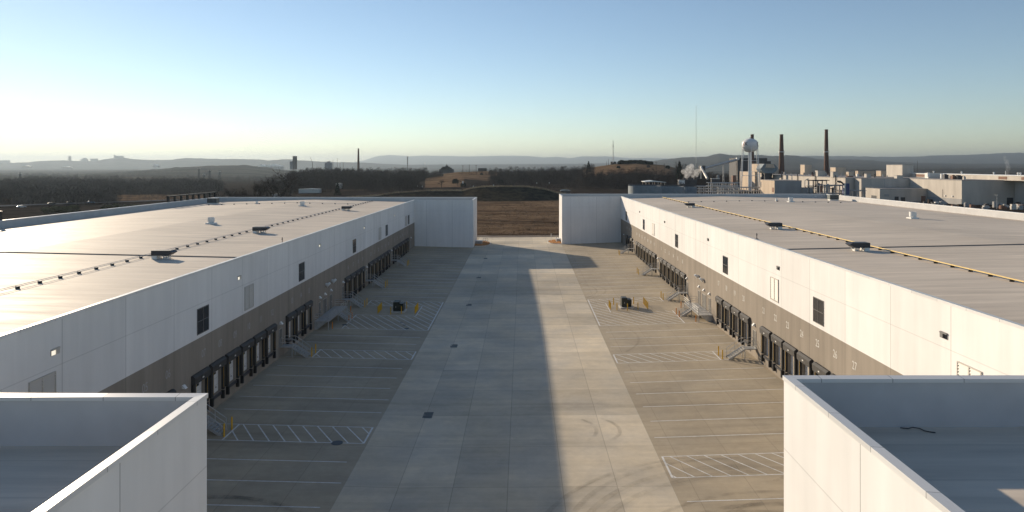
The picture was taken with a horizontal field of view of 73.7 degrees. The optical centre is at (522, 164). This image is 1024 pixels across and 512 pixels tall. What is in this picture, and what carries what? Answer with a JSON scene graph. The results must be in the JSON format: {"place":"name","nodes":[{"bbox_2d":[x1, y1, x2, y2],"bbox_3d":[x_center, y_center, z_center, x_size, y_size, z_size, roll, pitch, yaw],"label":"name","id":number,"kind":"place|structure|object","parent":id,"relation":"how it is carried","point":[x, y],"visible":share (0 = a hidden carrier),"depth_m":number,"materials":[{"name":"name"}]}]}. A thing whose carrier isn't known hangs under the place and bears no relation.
{"place":"outdoors","nodes":[
{"label":"outdoors","id":0,"kind":"place"},
{"bbox_2d":[372,187,558,200],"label":"earth bank","id":1,"kind":"structure","parent":0,"point":[507,194],"depth_m":456.27,"materials":[{"name":"green soil"}]},
{"bbox_2d":[348,185,567,196],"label":"crest grass","id":2,"kind":"structure","parent":1,"relation":"on","point":[459,190],"depth_m":465.90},
{"bbox_2d":[0,152,1023,235],"bbox_3d":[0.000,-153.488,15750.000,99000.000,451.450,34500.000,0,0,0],"label":"ground","id":3,"kind":"structure","parent":0,"point":[1010,163],"depth_m":4677.92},
{"bbox_2d":[0,176,226,204],"bbox_3d":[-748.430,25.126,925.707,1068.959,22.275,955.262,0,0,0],"label":"valley woodland","id":4,"kind":"object","parent":3,"relation":"on","point":[10,188],"visible":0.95,"depth_m":631.04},
{"bbox_2d":[0,195,239,206],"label":"highway","id":5,"kind":"structure","parent":3,"relation":"on","point":[94,202],"depth_m":468.69,"materials":[{"name":"asphalt"}]},
{"bbox_2d":[217,184,248,196],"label":"bare tree","id":6,"kind":"object","parent":3,"relation":"on","point":[227,192],"visible":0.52,"depth_m":344.34,"materials":[{"name":"brown plant"}]},
{"bbox_2d":[0,197,476,511],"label":"warehouse","id":7,"kind":"structure","parent":3,"relation":"on","point":[116,378],"depth_m":62.23,"materials":[{"name":"white concrete"}]},
{"bbox_2d":[151,249,176,258],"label":"air unit","id":8,"kind":"object","parent":7,"relation":"on","point":[157,253],"visible":1,"depth_m":78.45,"materials":[{"name":"metal"}]},
{"bbox_2d":[0,201,369,290],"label":"gas pipe","id":9,"kind":"object","parent":7,"relation":"on","point":[59,276],"visible":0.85,"depth_m":77.42,"materials":[{"name":"metal"}]},
{"bbox_2d":[166,192,216,201],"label":"steel screen frame","id":10,"kind":"object","parent":7,"relation":"on","point":[181,197],"visible":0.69,"depth_m":187.27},
{"bbox_2d":[191,366,210,410],"bbox_3d":[-29.760,21.115,62.900,0.760,4.070,3.040,0,0,0],"label":"dock door","id":11,"kind":"structure","parent":7,"relation":"in","point":[196,379],"depth_m":63.23,"materials":[{"name":"black rubber"}]},
{"bbox_2d":[197,304,208,335],"bbox_3d":[-29.773,14.480,63.650,0.046,2.400,2.320,0,0,0],"label":"window","id":12,"kind":"structure","parent":7,"relation":"in","point":[203,312],"depth_m":63.55,"materials":[{"name":"black glass"}]},
{"bbox_2d":[207,198,218,203],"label":"rooftop unit","id":13,"kind":"object","parent":7,"relation":"on","point":[212,200],"visible":0.98,"depth_m":188.10,"materials":[{"name":"grey metal"}]},
{"bbox_2d":[209,356,226,406],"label":"dock door","id":14,"kind":"structure","parent":7,"relation":"in","point":[221,362],"depth_m":66.58,"materials":[{"name":"black rubber"}]},
{"bbox_2d":[225,347,240,394],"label":"dock door","id":15,"kind":"structure","parent":7,"relation":"in","point":[235,353],"depth_m":69.96,"materials":[{"name":"black rubber"}]},
{"bbox_2d":[239,338,254,382],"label":"dock door","id":16,"kind":"structure","parent":7,"relation":"in","point":[249,344],"depth_m":73.48,"materials":[{"name":"black rubber"}]},
{"bbox_2d":[253,330,265,372],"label":"dock door","id":17,"kind":"structure","parent":7,"relation":"in","point":[261,336],"depth_m":76.77,"materials":[{"name":"black rubber"}]},
{"bbox_2d":[252,226,269,232],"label":"air unit","id":18,"kind":"object","parent":7,"relation":"on","point":[256,229],"visible":0.98,"depth_m":107.78,"materials":[{"name":"metal"}]},
{"bbox_2d":[265,323,276,363],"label":"dock door","id":19,"kind":"structure","parent":7,"relation":"in","point":[271,329],"depth_m":80.43,"materials":[{"name":"black rubber"}]},
{"bbox_2d":[286,311,296,343],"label":"dock door","id":20,"kind":"structure","parent":7,"relation":"in","point":[291,316],"depth_m":87.25,"materials":[{"name":"black rubber"}]},
{"bbox_2d":[295,305,304,340],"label":"dock door","id":21,"kind":"structure","parent":7,"relation":"in","point":[301,309],"depth_m":90.92,"materials":[{"name":"black rubber"}]},
{"bbox_2d":[299,261,304,281],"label":"window","id":22,"kind":"structure","parent":7,"relation":"in","point":[302,265],"depth_m":92.18,"materials":[{"name":"black glass"}]},
{"bbox_2d":[303,300,312,333],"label":"dock door","id":23,"kind":"structure","parent":7,"relation":"in","point":[309,304],"depth_m":93.83,"materials":[{"name":"black rubber"}]},
{"bbox_2d":[344,275,350,300],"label":"dock door","id":24,"kind":"structure","parent":7,"relation":"in","point":[348,278],"depth_m":114.57,"materials":[{"name":"black rubber"}]},
{"bbox_2d":[350,272,355,297],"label":"dock door","id":25,"kind":"structure","parent":7,"relation":"in","point":[353,275],"depth_m":119.25,"materials":[{"name":"black rubber"}]},
{"bbox_2d":[355,269,360,293],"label":"dock door","id":26,"kind":"structure","parent":7,"relation":"in","point":[358,272],"depth_m":123.42,"materials":[{"name":"black rubber"}]},
{"bbox_2d":[360,266,365,290],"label":"dock door","id":27,"kind":"structure","parent":7,"relation":"in","point":[362,269],"depth_m":126.17,"materials":[{"name":"black rubber"}]},
{"bbox_2d":[368,261,373,283],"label":"dock door","id":28,"kind":"structure","parent":7,"relation":"in","point":[370,264],"depth_m":132.61,"materials":[{"name":"black rubber"}]},
{"bbox_2d":[372,258,376,279],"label":"dock door","id":29,"kind":"structure","parent":7,"relation":"in","point":[375,260],"depth_m":137.56,"materials":[{"name":"black rubber"}]},
{"bbox_2d":[234,188,267,196],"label":"bare tree","id":30,"kind":"object","parent":3,"relation":"on","point":[261,194],"visible":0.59,"depth_m":340.87,"materials":[{"name":"brown plant"}]},
{"bbox_2d":[236,182,266,196],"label":"bare tree","id":31,"kind":"object","parent":3,"relation":"on","point":[258,189],"visible":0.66,"depth_m":352.22,"materials":[{"name":"brown plant"}]},
{"bbox_2d":[249,180,284,196],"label":"bare tree","id":32,"kind":"object","parent":3,"relation":"on","point":[278,193],"visible":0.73,"depth_m":367.55,"materials":[{"name":"brown plant"}]},
{"bbox_2d":[259,175,282,196],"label":"bare tree","id":33,"kind":"object","parent":3,"relation":"on","point":[273,187],"visible":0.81,"depth_m":376.59,"materials":[{"name":"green plant"}]},
{"bbox_2d":[263,164,283,169],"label":"hazy warehouse","id":34,"kind":"structure","parent":3,"relation":"on","point":[275,166],"depth_m":5500.00,"materials":[{"name":"white metal"}]},
{"bbox_2d":[264,173,304,196],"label":"bare tree","id":35,"kind":"object","parent":3,"relation":"on","point":[290,184],"visible":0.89,"depth_m":400.63,"materials":[{"name":"brown plant"}]},
{"bbox_2d":[273,170,307,196],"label":"bare tree","id":36,"kind":"object","parent":3,"relation":"on","point":[291,178],"visible":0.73,"depth_m":430.87,"materials":[{"name":"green plant"}]},
{"bbox_2d":[299,188,321,192],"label":"shed","id":37,"kind":"structure","parent":3,"relation":"on","point":[309,190],"depth_m":560.00,"materials":[{"name":"metal"}]},
{"bbox_2d":[233,166,442,196],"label":"hill woodland","id":38,"kind":"object","parent":3,"relation":"on","point":[361,181],"visible":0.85,"depth_m":699.75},
{"bbox_2d":[207,237,479,511],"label":"stalls","id":39,"kind":"object","parent":3,"relation":"on","point":[312,404],"visible":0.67,"depth_m":68.97,"materials":[{"name":"concrete"}]},
{"bbox_2d":[207,404,227,435],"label":"dock stairs","id":40,"kind":"structure","parent":39,"relation":"on","point":[215,427],"depth_m":60.47,"materials":[{"name":"metal"}]},
{"bbox_2d":[280,336,310,357],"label":"dock stairs","id":41,"kind":"structure","parent":39,"relation":"on","point":[295,348],"depth_m":84.41,"materials":[{"name":"metal"}]},
{"bbox_2d":[207,249,458,507],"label":"stall markings","id":42,"kind":"object","parent":39,"relation":"on","point":[330,398],"visible":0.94,"depth_m":66.23,"materials":[{"name":"white paint"}]},
{"bbox_2d":[314,299,352,329],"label":"dock platform","id":43,"kind":"structure","parent":39,"relation":"on","point":[329,315],"depth_m":102.66,"materials":[{"name":"metal"}]},
{"bbox_2d":[342,292,363,307],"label":"dock stairs","id":44,"kind":"structure","parent":39,"relation":"on","point":[357,303],"depth_m":112.35,"materials":[{"name":"metal"}]},
{"bbox_2d":[365,274,384,287],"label":"dock stairs","id":45,"kind":"structure","parent":39,"relation":"on","point":[379,284],"depth_m":129.57,"materials":[{"name":"metal"}]},
{"bbox_2d":[391,300,406,312],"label":"transformer","id":46,"kind":"object","parent":39,"relation":"on","point":[397,304],"visible":0.99,"depth_m":109.85,"materials":[{"name":"metal"}]},
{"bbox_2d":[439,167,453,172],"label":"barn","id":47,"kind":"structure","parent":3,"relation":"on","point":[447,170],"depth_m":1120.00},
{"bbox_2d":[329,237,683,511],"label":"drive lane","id":48,"kind":"structure","parent":3,"relation":"on","point":[520,391],"depth_m":65.67,"materials":[{"name":"concrete"}]},
{"bbox_2d":[0,166,1023,182],"bbox_3d":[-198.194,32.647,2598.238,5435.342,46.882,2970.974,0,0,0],"label":"copses","id":49,"kind":"object","parent":3,"relation":"on","point":[114,176],"visible":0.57,"depth_m":1777.46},
{"bbox_2d":[477,201,558,235],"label":"dry grass","id":50,"kind":"structure","parent":3,"relation":"on","point":[488,228],"depth_m":283.95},
{"bbox_2d":[477,235,558,237],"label":"gravel lane","id":51,"kind":"structure","parent":3,"relation":"on","point":[519,236],"depth_m":222.53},
{"bbox_2d":[459,163,595,188],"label":"thicket woodland","id":52,"kind":"object","parent":3,"relation":"on","point":[525,178],"visible":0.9,"depth_m":780.59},
{"bbox_2d":[628,184,660,193],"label":"round tank","id":53,"kind":"object","parent":3,"relation":"on","point":[644,188],"visible":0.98,"depth_m":442.00,"materials":[{"name":"metal"}]},
{"bbox_2d":[558,237,783,511],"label":"stalls","id":54,"kind":"object","parent":3,"relation":"on","point":[697,398],"visible":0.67,"depth_m":72.29,"materials":[{"name":"concrete"}]},
{"bbox_2d":[618,296,633,308],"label":"transformer","id":55,"kind":"object","parent":54,"relation":"on","point":[624,300],"visible":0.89,"depth_m":112.65,"materials":[{"name":"metal"}]},
{"bbox_2d":[567,244,783,501],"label":"stall markings","id":56,"kind":"object","parent":54,"relation":"on","point":[671,475],"visible":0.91,"depth_m":71.46,"materials":[{"name":"white paint"}]},
{"bbox_2d":[678,296,712,321],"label":"dock platform","id":57,"kind":"structure","parent":54,"relation":"on","point":[699,310],"depth_m":105.58,"materials":[{"name":"metal"}]},
{"bbox_2d":[659,185,683,193],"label":"round tank","id":58,"kind":"object","parent":3,"relation":"on","point":[672,189],"visible":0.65,"depth_m":476.07,"materials":[{"name":"metal"}]},
{"bbox_2d":[675,162,683,180],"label":"evergreen","id":59,"kind":"object","parent":3,"relation":"on","point":[680,173],"visible":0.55,"depth_m":699.31,"materials":[{"name":"green plant"}]},
{"bbox_2d":[678,178,696,186],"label":"cooling tower","id":60,"kind":"structure","parent":3,"relation":"on","point":[689,182],"depth_m":640.00,"materials":[{"name":"white metal"}]},
{"bbox_2d":[684,185,696,193],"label":"round tank","id":61,"kind":"object","parent":3,"relation":"on","point":[690,190],"visible":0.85,"depth_m":505.70,"materials":[{"name":"metal"}]},
{"bbox_2d":[696,179,709,187],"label":"storage shed","id":62,"kind":"structure","parent":3,"relation":"on","point":[701,182],"depth_m":640.00,"materials":[{"name":"grey metal"}]},
{"bbox_2d":[710,178,719,190],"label":"dark shed","id":63,"kind":"structure","parent":3,"relation":"on","point":[715,179],"depth_m":600.00,"materials":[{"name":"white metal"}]},
{"bbox_2d":[705,159,737,186],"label":"coal conveyor","id":64,"kind":"object","parent":3,"relation":"on","point":[722,163],"visible":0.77,"depth_m":714.76,"materials":[{"name":"metal"}]},
{"bbox_2d":[706,182,738,193],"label":"pipe rack","id":65,"kind":"object","parent":3,"relation":"on","point":[717,185],"visible":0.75,"depth_m":522.24,"materials":[{"name":"metal"}]},
{"bbox_2d":[716,187,759,193],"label":"pipe rack","id":66,"kind":"object","parent":3,"relation":"on","point":[741,190],"visible":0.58,"depth_m":472.23,"materials":[{"name":"metal"}]},
{"bbox_2d":[740,171,757,189],"bbox_3d":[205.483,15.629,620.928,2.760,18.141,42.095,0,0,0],"label":"beige hall","id":67,"kind":"structure","parent":3,"relation":"on","point":[745,181],"depth_m":619.71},
{"bbox_2d":[739,137,759,191],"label":"water tower","id":68,"kind":"structure","parent":3,"relation":"on","point":[749,145],"depth_m":586.92,"materials":[{"name":"metal"}]},
{"bbox_2d":[729,158,770,186],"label":"boiler house","id":69,"kind":"structure","parent":3,"relation":"on","point":[732,168],"depth_m":730.00,"materials":[{"name":"concrete"}]},
{"bbox_2d":[756,164,777,178],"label":"storage tank","id":70,"kind":"object","parent":3,"relation":"on","point":[766,171],"visible":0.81,"depth_m":590.00,"materials":[{"name":"metal"}]},
{"bbox_2d":[760,179,801,193],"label":"utility building","id":71,"kind":"structure","parent":3,"relation":"on","point":[776,186],"depth_m":439.92,"materials":[{"name":"metal"}]},
{"bbox_2d":[778,134,784,173],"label":"chimney","id":72,"kind":"object","parent":3,"relation":"on","point":[781,151],"visible":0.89,"depth_m":698.14,"materials":[{"name":"red brick"}]},
{"bbox_2d":[559,194,1023,511],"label":"warehouse","id":73,"kind":"structure","parent":3,"relation":"on","point":[864,356],"depth_m":57.51,"materials":[{"name":"white concrete"}]},
{"bbox_2d":[642,263,658,275],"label":"dock stairs","id":74,"kind":"structure","parent":73,"relation":"attached to","point":[649,270],"depth_m":142.03,"materials":[{"name":"metal"}]},
{"bbox_2d":[663,260,667,282],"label":"dock door","id":75,"kind":"structure","parent":73,"relation":"in","point":[665,262],"depth_m":134.88,"materials":[{"name":"black rubber"}]},
{"bbox_2d":[667,263,671,285],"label":"dock door","id":76,"kind":"structure","parent":73,"relation":"in","point":[669,265],"depth_m":130.16,"materials":[{"name":"black rubber"}]},
{"bbox_2d":[671,265,675,289],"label":"dock door","id":77,"kind":"structure","parent":73,"relation":"in","point":[673,268],"depth_m":125.86,"materials":[{"name":"black rubber"}]},
{"bbox_2d":[666,286,687,300],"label":"dock stairs","id":78,"kind":"structure","parent":73,"relation":"attached to","point":[674,295],"depth_m":117.36,"materials":[{"name":"metal"}]},
{"bbox_2d":[675,268,680,291],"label":"dock door","id":79,"kind":"structure","parent":73,"relation":"in","point":[677,271],"depth_m":123.00,"materials":[{"name":"black rubber"}]},
{"bbox_2d":[680,272,685,297],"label":"dock door","id":80,"kind":"structure","parent":73,"relation":"in","point":[683,275],"depth_m":119.12,"materials":[{"name":"black rubber"}]},
{"bbox_2d":[715,296,723,327],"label":"dock door","id":81,"kind":"structure","parent":73,"relation":"in","point":[719,300],"depth_m":96.87,"materials":[{"name":"black rubber"}]},
{"bbox_2d":[723,256,727,274],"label":"window","id":82,"kind":"structure","parent":73,"relation":"in","point":[725,259],"depth_m":95.12,"materials":[{"name":"black glass"}]},
{"bbox_2d":[723,301,731,334],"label":"dock door","id":83,"kind":"structure","parent":73,"relation":"in","point":[726,305],"depth_m":92.94,"materials":[{"name":"black rubber"}]},
{"bbox_2d":[731,306,740,341],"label":"dock door","id":84,"kind":"structure","parent":73,"relation":"in","point":[734,311],"depth_m":89.94,"materials":[{"name":"black rubber"}]},
{"bbox_2d":[725,337,756,359],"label":"dock stairs","id":85,"kind":"structure","parent":73,"relation":"attached to","point":[735,354],"depth_m":82.90,"materials":[{"name":"metal"}]},
{"bbox_2d":[740,312,750,345],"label":"dock door","id":86,"kind":"structure","parent":73,"relation":"in","point":[744,318],"depth_m":85.90,"materials":[{"name":"black rubber"}]},
{"bbox_2d":[759,326,771,367],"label":"dock door","id":87,"kind":"structure","parent":73,"relation":"in","point":[764,331],"depth_m":79.07,"materials":[{"name":"black rubber"}]},
{"bbox_2d":[765,222,781,228],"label":"air unit","id":88,"kind":"object","parent":73,"relation":"on","point":[777,225],"visible":1,"depth_m":108.08,"materials":[{"name":"metal"}]},
{"bbox_2d":[771,334,784,377],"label":"dock door","id":89,"kind":"structure","parent":73,"relation":"in","point":[776,340],"depth_m":75.69,"materials":[{"name":"black rubber"}]},
{"bbox_2d":[783,342,797,374],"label":"dock door","id":90,"kind":"structure","parent":73,"relation":"in","point":[788,348],"depth_m":71.92,"materials":[{"name":"black rubber"}]},
{"bbox_2d":[797,351,812,374],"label":"dock door","id":91,"kind":"structure","parent":73,"relation":"in","point":[801,357],"depth_m":68.28,"materials":[{"name":"black rubber"}]},
{"bbox_2d":[813,296,823,326],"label":"window","id":92,"kind":"structure","parent":73,"relation":"in","point":[818,305],"depth_m":65.22,"materials":[{"name":"glass"}]},
{"bbox_2d":[812,362,829,374],"bbox_3d":[28.089,20.615,64.300,0.417,3.170,3.040,0,0,0],"label":"dock door","id":93,"kind":"structure","parent":73,"relation":"in","point":[817,368],"depth_m":64.37,"materials":[{"name":"black rubber"}]},
{"bbox_2d":[827,194,838,200],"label":"rooftop unit","id":94,"kind":"object","parent":73,"relation":"on","point":[832,197],"visible":1,"depth_m":196.20,"materials":[{"name":"grey metal"}]},
{"bbox_2d":[664,197,1023,281],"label":"gas pipe","id":95,"kind":"object","parent":73,"relation":"on","point":[952,265],"visible":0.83,"depth_m":78.56,"materials":[{"name":"metal"}]},
{"bbox_2d":[845,242,869,250],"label":"air unit","id":96,"kind":"object","parent":73,"relation":"on","point":[863,246],"visible":1,"depth_m":80.78,"materials":[{"name":"metal"}]},
{"bbox_2d":[906,212,918,218],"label":"roof fan","id":97,"kind":"object","parent":73,"relation":"on","point":[912,215],"visible":1,"depth_m":126.53},
{"bbox_2d":[583,161,1022,188],"bbox_3d":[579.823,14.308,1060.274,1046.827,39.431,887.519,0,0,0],"label":"slope woodland","id":98,"kind":"object","parent":3,"relation":"on","point":[597,180],"visible":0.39,"depth_m":709.40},
{"bbox_2d":[802,187,812,193],"bbox_3d":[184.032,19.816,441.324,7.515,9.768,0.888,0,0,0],"label":"utility shed","id":99,"kind":"structure","parent":3,"relation":"on","point":[805,190],"depth_m":441.00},
{"bbox_2d":[807,180,829,193],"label":"pipe rack","id":100,"kind":"object","parent":3,"relation":"on","point":[813,186],"visible":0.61,"depth_m":425.23,"materials":[{"name":"metal"}]},
{"bbox_2d":[823,129,829,174],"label":"chimney","id":101,"kind":"object","parent":3,"relation":"on","point":[826,160],"visible":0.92,"depth_m":678.41,"materials":[{"name":"red brick"}]},
{"bbox_2d":[819,185,841,194],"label":"pipe rack","id":102,"kind":"object","parent":3,"relation":"on","point":[839,193],"visible":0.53,"depth_m":400.21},
{"bbox_2d":[758,171,903,196],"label":"factory hall","id":103,"kind":"structure","parent":3,"relation":"on","point":[803,177],"depth_m":507.23,"materials":[{"name":"metal"}]},
{"bbox_2d":[800,165,811,174],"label":"roof unit","id":104,"kind":"structure","parent":103,"relation":"on","point":[806,169],"depth_m":600.00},
{"bbox_2d":[830,167,845,174],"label":"roof unit","id":105,"kind":"structure","parent":103,"relation":"on","point":[839,170],"depth_m":560.00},
{"bbox_2d":[855,171,873,175],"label":"roof shed","id":106,"kind":"structure","parent":103,"relation":"on","point":[860,173],"depth_m":560.00,"materials":[{"name":"metal"}]},
{"bbox_2d":[836,181,849,195],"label":"blue hopper","id":107,"kind":"object","parent":3,"relation":"on","point":[845,189],"visible":0.84,"depth_m":396.00,"materials":[{"name":"paint"}]},
{"bbox_2d":[854,178,908,196],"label":"factory wing","id":108,"kind":"structure","parent":3,"relation":"on","point":[861,183],"depth_m":453.00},
{"bbox_2d":[864,188,926,201],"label":"factory annex","id":109,"kind":"object","parent":3,"relation":"on","point":[910,194],"visible":0.71,"depth_m":433.00,"materials":[{"name":"metal"}]},
{"bbox_2d":[904,177,1023,204],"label":"factory block","id":110,"kind":"structure","parent":3,"relation":"on","point":[971,191],"depth_m":399.00,"materials":[{"name":"white metal"}]},
{"bbox_2d":[886,165,912,176],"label":"roof penthouse","id":111,"kind":"object","parent":110,"relation":"on","point":[903,170],"visible":0.86,"depth_m":497.73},
{"bbox_2d":[925,173,942,177],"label":"roof tank","id":112,"kind":"object","parent":110,"relation":"on","point":[932,175],"visible":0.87,"depth_m":450.00,"materials":[{"name":"metal"}]},
{"bbox_2d":[910,173,1023,180],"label":"roof monitor","id":113,"kind":"object","parent":110,"relation":"on","point":[997,177],"visible":0.76,"depth_m":415.29,"materials":[{"name":"white metal"}]},
{"bbox_2d":[0,0,1023,162],"label":"sky","id":114,"kind":"structure","parent":0,"point":[320,80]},
{"bbox_2d":[477,220,552,221],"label":"field track","id":115,"kind":"structure","parent":0,"point":[510,220],"depth_m":287.53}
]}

